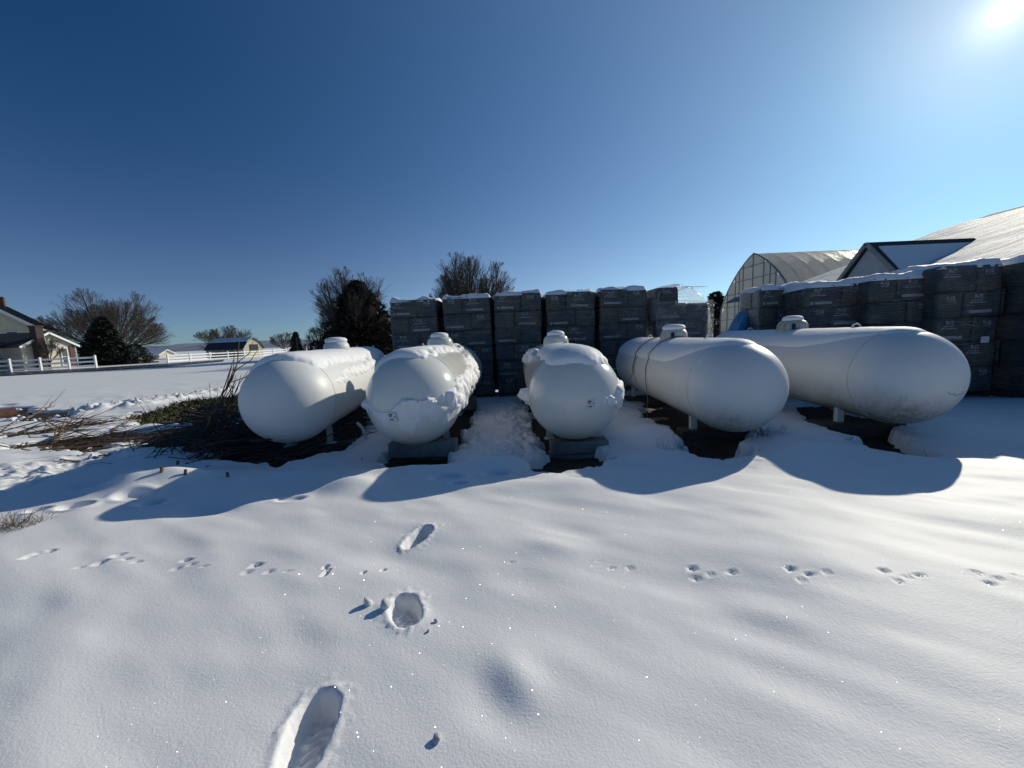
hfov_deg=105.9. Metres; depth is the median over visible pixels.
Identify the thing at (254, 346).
loft door
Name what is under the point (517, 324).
pallet stack
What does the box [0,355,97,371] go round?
rail fence
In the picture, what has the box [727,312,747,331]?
tarp heap
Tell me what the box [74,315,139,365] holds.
conifer tree
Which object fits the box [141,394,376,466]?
brush pile
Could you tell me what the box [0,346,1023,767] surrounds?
snow ground
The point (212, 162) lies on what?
sky
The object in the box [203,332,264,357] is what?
gambrel shed
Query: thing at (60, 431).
branch
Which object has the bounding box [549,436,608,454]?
support block
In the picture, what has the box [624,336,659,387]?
rope
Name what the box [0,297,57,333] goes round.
farmhouse
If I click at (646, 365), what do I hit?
rope
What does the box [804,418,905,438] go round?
support block
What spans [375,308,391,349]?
bare tree
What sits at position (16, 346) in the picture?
house
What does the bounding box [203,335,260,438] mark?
branch
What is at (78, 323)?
bare tree
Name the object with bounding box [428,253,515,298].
bare tree
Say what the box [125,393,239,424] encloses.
evergreen clippings
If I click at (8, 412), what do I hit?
log
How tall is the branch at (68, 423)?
0.473 m
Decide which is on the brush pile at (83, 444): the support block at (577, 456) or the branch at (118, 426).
the branch at (118, 426)
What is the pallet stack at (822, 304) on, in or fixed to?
on the snow ground at (800, 592)
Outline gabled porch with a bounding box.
[836,238,976,280]
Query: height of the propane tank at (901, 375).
1.476 m
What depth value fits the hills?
2869.20 m
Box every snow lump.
[364,597,371,605]
[380,597,390,609]
[433,731,440,744]
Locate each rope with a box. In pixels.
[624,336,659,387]
[645,336,689,416]
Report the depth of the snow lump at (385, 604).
1.68 m
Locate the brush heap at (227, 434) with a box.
[85,388,285,464]
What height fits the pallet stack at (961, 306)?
2.280 m
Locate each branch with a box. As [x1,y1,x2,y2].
[22,391,63,420]
[24,405,90,436]
[35,406,85,447]
[99,415,138,446]
[198,370,248,441]
[202,395,238,435]
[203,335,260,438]
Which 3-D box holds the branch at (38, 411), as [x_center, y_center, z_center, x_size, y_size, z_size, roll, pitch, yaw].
[-11.160,0.456,9.373,0.246,0.519,2.224,-7,8,-32]
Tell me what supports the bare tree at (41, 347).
on the snow ground at (800, 592)
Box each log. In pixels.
[0,408,17,418]
[128,443,165,447]
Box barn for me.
[799,206,1023,282]
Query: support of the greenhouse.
on the snow ground at (800, 592)
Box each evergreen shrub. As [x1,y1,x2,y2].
[0,355,8,371]
[303,341,322,350]
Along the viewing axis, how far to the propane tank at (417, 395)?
4.03 m
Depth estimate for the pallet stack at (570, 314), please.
9.04 m
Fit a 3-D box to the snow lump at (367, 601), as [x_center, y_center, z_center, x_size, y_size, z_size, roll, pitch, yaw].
[-0.647,0.976,1.728,0.034,0.048,0.040,-35,33,-9]
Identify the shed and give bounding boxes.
[135,349,176,357]
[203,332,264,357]
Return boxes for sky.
[0,0,1023,346]
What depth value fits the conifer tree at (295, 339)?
83.75 m
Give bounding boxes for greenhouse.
[720,249,858,333]
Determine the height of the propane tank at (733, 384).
1.421 m
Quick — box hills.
[74,337,372,355]
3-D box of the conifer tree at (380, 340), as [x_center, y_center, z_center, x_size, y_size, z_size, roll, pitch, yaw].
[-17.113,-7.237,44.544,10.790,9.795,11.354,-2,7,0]
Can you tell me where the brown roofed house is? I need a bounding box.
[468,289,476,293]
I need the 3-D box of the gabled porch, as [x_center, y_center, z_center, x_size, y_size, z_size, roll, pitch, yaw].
[16.608,-3.439,15.937,4.425,4.800,5.101,-2,7,0]
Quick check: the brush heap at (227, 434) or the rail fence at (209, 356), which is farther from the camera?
the rail fence at (209, 356)
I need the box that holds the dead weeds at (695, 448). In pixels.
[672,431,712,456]
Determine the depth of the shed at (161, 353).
88.78 m
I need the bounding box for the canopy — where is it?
[725,295,739,303]
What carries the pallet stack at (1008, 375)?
on the snow ground at (800, 592)
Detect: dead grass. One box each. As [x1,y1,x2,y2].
[0,505,60,532]
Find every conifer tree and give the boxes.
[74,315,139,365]
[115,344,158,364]
[288,331,303,351]
[315,278,392,354]
[706,291,724,337]
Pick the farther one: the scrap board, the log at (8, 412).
the log at (8, 412)
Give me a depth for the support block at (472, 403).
7.71 m
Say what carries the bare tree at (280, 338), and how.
on the snow ground at (800, 592)
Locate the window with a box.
[59,348,68,365]
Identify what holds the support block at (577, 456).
on the soil
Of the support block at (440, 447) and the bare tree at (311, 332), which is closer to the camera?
the support block at (440, 447)
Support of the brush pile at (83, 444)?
on the soil
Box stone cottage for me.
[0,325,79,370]
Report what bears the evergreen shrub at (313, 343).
on the snow ground at (800, 592)
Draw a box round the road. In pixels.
[0,360,223,375]
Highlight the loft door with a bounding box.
[249,344,257,349]
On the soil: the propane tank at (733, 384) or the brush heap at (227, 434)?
the brush heap at (227, 434)
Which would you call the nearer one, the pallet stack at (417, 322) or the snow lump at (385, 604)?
the snow lump at (385, 604)
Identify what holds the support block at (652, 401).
on the soil
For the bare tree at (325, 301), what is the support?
on the snow ground at (800, 592)
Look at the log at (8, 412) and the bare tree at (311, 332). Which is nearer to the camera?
the log at (8, 412)
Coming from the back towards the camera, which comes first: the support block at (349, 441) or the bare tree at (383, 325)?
the bare tree at (383, 325)
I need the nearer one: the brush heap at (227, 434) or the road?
the brush heap at (227, 434)
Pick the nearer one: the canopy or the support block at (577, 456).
the support block at (577, 456)
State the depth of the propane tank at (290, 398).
4.45 m
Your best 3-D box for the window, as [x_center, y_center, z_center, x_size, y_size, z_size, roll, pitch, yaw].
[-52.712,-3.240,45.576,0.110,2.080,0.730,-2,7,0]
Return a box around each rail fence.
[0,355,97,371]
[166,348,285,362]
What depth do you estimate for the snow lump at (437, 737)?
1.12 m
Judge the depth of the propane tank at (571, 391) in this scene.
4.11 m
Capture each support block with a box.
[285,438,358,454]
[388,437,458,457]
[461,396,476,410]
[548,451,594,459]
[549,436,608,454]
[624,395,667,405]
[676,426,749,440]
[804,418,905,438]
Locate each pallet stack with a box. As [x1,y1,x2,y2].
[389,296,444,350]
[441,293,496,396]
[492,289,542,396]
[541,289,595,347]
[594,285,646,389]
[646,284,711,337]
[739,281,798,329]
[781,277,858,327]
[855,270,923,327]
[890,257,1002,396]
[990,254,1023,397]
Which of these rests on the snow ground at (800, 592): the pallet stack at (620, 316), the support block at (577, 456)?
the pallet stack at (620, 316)
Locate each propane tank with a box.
[238,337,383,447]
[361,332,481,444]
[517,330,624,439]
[616,324,788,431]
[715,315,970,423]
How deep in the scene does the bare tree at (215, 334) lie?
74.52 m
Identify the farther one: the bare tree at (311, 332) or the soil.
the bare tree at (311, 332)
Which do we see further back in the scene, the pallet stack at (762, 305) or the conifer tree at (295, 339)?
the conifer tree at (295, 339)
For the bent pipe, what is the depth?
5.15 m
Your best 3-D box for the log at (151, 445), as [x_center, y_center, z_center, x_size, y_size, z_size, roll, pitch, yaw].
[-5.128,0.916,5.279,0.720,0.208,0.140,-3,7,-6]
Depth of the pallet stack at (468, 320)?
9.08 m
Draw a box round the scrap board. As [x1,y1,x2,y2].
[650,417,668,420]
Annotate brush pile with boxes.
[0,405,374,463]
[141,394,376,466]
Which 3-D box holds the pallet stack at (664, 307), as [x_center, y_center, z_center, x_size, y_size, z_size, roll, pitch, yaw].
[4.022,-1.158,9.630,1.443,2.526,1.244,-3,7,-1]
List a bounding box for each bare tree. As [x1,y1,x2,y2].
[25,288,173,352]
[30,337,64,366]
[193,325,255,349]
[269,332,291,350]
[306,322,326,346]
[309,266,390,345]
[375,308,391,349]
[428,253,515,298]
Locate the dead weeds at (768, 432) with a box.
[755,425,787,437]
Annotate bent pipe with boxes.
[356,422,367,439]
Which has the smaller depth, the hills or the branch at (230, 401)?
the branch at (230, 401)
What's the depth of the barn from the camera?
15.51 m
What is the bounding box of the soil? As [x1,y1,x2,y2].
[17,400,904,472]
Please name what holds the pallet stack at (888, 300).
on the snow ground at (800, 592)
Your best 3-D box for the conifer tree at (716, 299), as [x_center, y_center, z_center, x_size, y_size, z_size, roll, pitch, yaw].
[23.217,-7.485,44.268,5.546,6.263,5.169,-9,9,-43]
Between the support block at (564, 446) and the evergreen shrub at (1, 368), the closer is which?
the support block at (564, 446)

